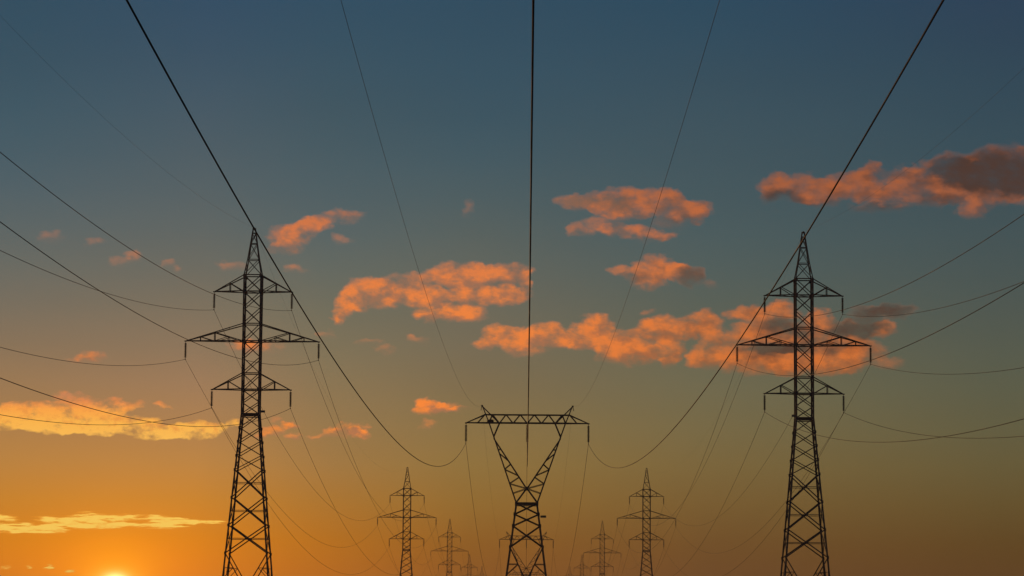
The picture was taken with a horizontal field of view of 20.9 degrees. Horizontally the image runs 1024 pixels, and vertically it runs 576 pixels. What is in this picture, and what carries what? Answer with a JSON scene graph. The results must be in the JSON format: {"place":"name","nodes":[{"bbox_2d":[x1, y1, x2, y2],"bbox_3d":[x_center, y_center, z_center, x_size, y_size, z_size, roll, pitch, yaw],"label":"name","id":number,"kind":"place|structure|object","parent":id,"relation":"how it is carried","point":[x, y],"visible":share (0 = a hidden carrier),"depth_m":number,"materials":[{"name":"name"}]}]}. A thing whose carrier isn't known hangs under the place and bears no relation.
{"place":"outdoors","nodes":[
{"label":"outdoors","id":0,"kind":"place"},
{"bbox_2d":[0,0,1023,575],"label":"sky","id":1,"kind":"structure","parent":0,"point":[785,93],"materials":[{"name":"blue"}]},
{"bbox_3d":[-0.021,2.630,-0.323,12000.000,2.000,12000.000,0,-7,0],"label":"ground","id":2,"kind":"structure","parent":0,"visible":0},
{"bbox_2d":[184,227,319,575],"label":"lattice pylon","id":3,"kind":"object","parent":2,"relation":"on","point":[243,341],"visible":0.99,"depth_m":333.25,"materials":[{"name":"metal"}]},
{"bbox_2d":[0,347,434,572],"bbox_3d":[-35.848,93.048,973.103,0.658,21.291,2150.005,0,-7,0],"label":"power line","id":4,"kind":"object","parent":3,"relation":"hanging from","point":[204,394],"visible":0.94,"depth_m":305.26,"materials":[{"name":"metal"}]},
{"bbox_2d":[0,408,437,575],"bbox_3d":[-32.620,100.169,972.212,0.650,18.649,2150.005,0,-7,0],"label":"power line","id":5,"kind":"object","parent":3,"relation":"hanging from","point":[174,418],"visible":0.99,"depth_m":303.55,"materials":[{"name":"metal"}]},
{"bbox_2d":[0,250,444,568],"bbox_3d":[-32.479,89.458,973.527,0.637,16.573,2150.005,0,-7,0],"label":"power line","id":6,"kind":"object","parent":3,"relation":"hanging from","point":[229,343],"visible":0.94,"depth_m":295.21,"materials":[{"name":"metal"}]},
{"bbox_2d":[0,378,460,574],"bbox_3d":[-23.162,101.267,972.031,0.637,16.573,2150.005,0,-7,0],"label":"power line","id":7,"kind":"object","parent":3,"relation":"hanging from","point":[192,426],"visible":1,"depth_m":233.88,"materials":[{"name":"metal"}]},
{"bbox_2d":[0,152,465,571],"bbox_3d":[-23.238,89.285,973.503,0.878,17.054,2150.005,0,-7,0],"label":"power line","id":8,"kind":"object","parent":3,"relation":"hanging from","point":[190,283],"visible":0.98,"depth_m":217.36,"materials":[{"name":"metal"}]},
{"bbox_2d":[0,222,469,573],"bbox_3d":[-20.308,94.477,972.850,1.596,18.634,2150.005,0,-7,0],"label":"power line","id":9,"kind":"object","parent":3,"relation":"hanging from","point":[187,339],"visible":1,"depth_m":192.69,"materials":[{"name":"metal"}]},
{"bbox_2d":[14,30,467,559],"bbox_3d":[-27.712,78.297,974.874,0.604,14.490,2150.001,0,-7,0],"label":"earth wire","id":10,"kind":"object","parent":3,"relation":"attached to","point":[194,192],"visible":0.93,"depth_m":248.50,"materials":[{"name":"metal"}]},
{"bbox_2d":[377,467,435,575],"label":"lattice pylon","id":11,"kind":"object","parent":2,"relation":"on","point":[409,517],"visible":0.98,"depth_m":759.69,"materials":[{"name":"metal"}]},
{"bbox_2d":[430,519,468,575],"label":"lattice pylon","id":12,"kind":"object","parent":2,"relation":"on","point":[450,549],"visible":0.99,"depth_m":1187.02,"materials":[{"name":"metal"}]},
{"bbox_2d":[461,554,477,575],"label":"lattice pylon","id":13,"kind":"object","parent":2,"relation":"on","point":[468,574],"visible":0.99,"depth_m":1613.74,"materials":[{"name":"metal"}]},
{"bbox_2d":[499,532,553,575],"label":"forked pylon","id":14,"kind":"object","parent":2,"relation":"on","point":[518,556],"visible":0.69,"depth_m":758.72,"materials":[{"name":"metal"}]},
{"bbox_2d":[509,570,543,575],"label":"forked pylon","id":15,"kind":"object","parent":2,"relation":"on","point":[537,572],"visible":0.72,"depth_m":1185.50,"materials":[{"name":"metal"}]},
{"bbox_2d":[465,405,589,575],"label":"forked pylon","id":16,"kind":"object","parent":2,"relation":"on","point":[532,504],"visible":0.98,"depth_m":331.95,"materials":[{"name":"metal"}]},
{"bbox_2d":[126,0,500,575],"bbox_3d":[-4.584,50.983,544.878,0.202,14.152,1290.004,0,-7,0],"label":"power line","id":17,"kind":"object","parent":16,"relation":"hanging from","point":[155,52],"visible":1,"depth_m":71.34,"materials":[{"name":"metal"}]},
{"bbox_2d":[341,1,507,547],"bbox_3d":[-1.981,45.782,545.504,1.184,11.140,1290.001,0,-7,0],"label":"earth wire","id":18,"kind":"object","parent":16,"relation":"attached to","point":[394,190],"visible":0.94,"depth_m":94.05,"materials":[{"name":"metal"}]},
{"bbox_2d":[526,0,534,551],"bbox_3d":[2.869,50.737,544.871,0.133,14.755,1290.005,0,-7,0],"label":"power line","id":19,"kind":"object","parent":16,"relation":"hanging from","point":[532,58],"visible":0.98,"depth_m":70.18,"materials":[{"name":"metal"}]},
{"bbox_2d":[545,0,719,544],"bbox_3d":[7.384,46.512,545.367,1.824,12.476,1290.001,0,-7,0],"label":"earth wire","id":20,"kind":"object","parent":16,"relation":"attached to","point":[660,194],"visible":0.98,"depth_m":87.87,"materials":[{"name":"metal"}]},
{"bbox_2d":[551,0,943,575],"bbox_3d":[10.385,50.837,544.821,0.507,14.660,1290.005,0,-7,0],"label":"power line","id":21,"kind":"object","parent":16,"relation":"hanging from","point":[911,55],"visible":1,"depth_m":71.54,"materials":[{"name":"metal"}]},
{"bbox_2d":[577,556,588,575],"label":"lattice pylon","id":22,"kind":"object","parent":2,"relation":"on","point":[583,566],"visible":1,"depth_m":1614.35,"materials":[{"name":"metal"}]},
{"bbox_2d":[583,523,618,575],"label":"lattice pylon","id":23,"kind":"object","parent":2,"relation":"on","point":[604,534],"visible":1,"depth_m":1186.50,"materials":[{"name":"metal"}]},
{"bbox_2d":[617,468,674,575],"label":"lattice pylon","id":24,"kind":"object","parent":2,"relation":"on","point":[649,518],"visible":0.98,"depth_m":759.49,"materials":[{"name":"metal"}]},
{"bbox_2d":[736,231,871,575],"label":"lattice pylon","id":25,"kind":"object","parent":2,"relation":"on","point":[795,295],"visible":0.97,"depth_m":332.87,"materials":[{"name":"metal"}]},
{"bbox_2d":[572,68,1023,575],"bbox_3d":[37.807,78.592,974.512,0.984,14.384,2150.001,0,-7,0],"label":"earth wire","id":26,"kind":"object","parent":25,"relation":"attached to","point":[843,212],"visible":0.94,"depth_m":271.38,"materials":[{"name":"metal"}]},
{"bbox_2d":[573,214,1023,575],"bbox_3d":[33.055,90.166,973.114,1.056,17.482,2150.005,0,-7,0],"label":"power line","id":27,"kind":"object","parent":25,"relation":"hanging from","point":[837,311],"visible":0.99,"depth_m":237.73,"materials":[{"name":"metal"}]},
{"bbox_2d":[582,283,1023,574],"bbox_3d":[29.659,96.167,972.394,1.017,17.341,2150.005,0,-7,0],"label":"power line","id":28,"kind":"object","parent":25,"relation":"hanging from","point":[840,369],"visible":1,"depth_m":214.34,"materials":[{"name":"metal"}]},
{"bbox_2d":[591,412,1022,575],"bbox_3d":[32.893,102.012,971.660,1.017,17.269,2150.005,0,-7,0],"label":"power line","id":29,"kind":"object","parent":25,"relation":"hanging from","point":[848,440],"visible":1,"depth_m":246.98,"materials":[{"name":"metal"}]},
{"bbox_2d":[590,281,1023,574],"bbox_3d":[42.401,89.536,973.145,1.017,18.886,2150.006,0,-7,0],"label":"power line","id":30,"kind":"object","parent":25,"relation":"hanging from","point":[825,351],"visible":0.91,"depth_m":309.19,"materials":[{"name":"metal"}]},
{"bbox_2d":[612,413,1022,575],"bbox_3d":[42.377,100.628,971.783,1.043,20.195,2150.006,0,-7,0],"label":"power line","id":31,"kind":"object","parent":25,"relation":"hanging from","point":[813,466],"visible":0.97,"depth_m":337.41,"materials":[{"name":"metal"}]},
{"bbox_2d":[617,364,1023,573],"bbox_3d":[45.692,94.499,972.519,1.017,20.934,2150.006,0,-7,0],"label":"power line","id":32,"kind":"object","parent":25,"relation":"hanging from","point":[830,435],"visible":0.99,"depth_m":356.70,"materials":[{"name":"metal"}]}
]}

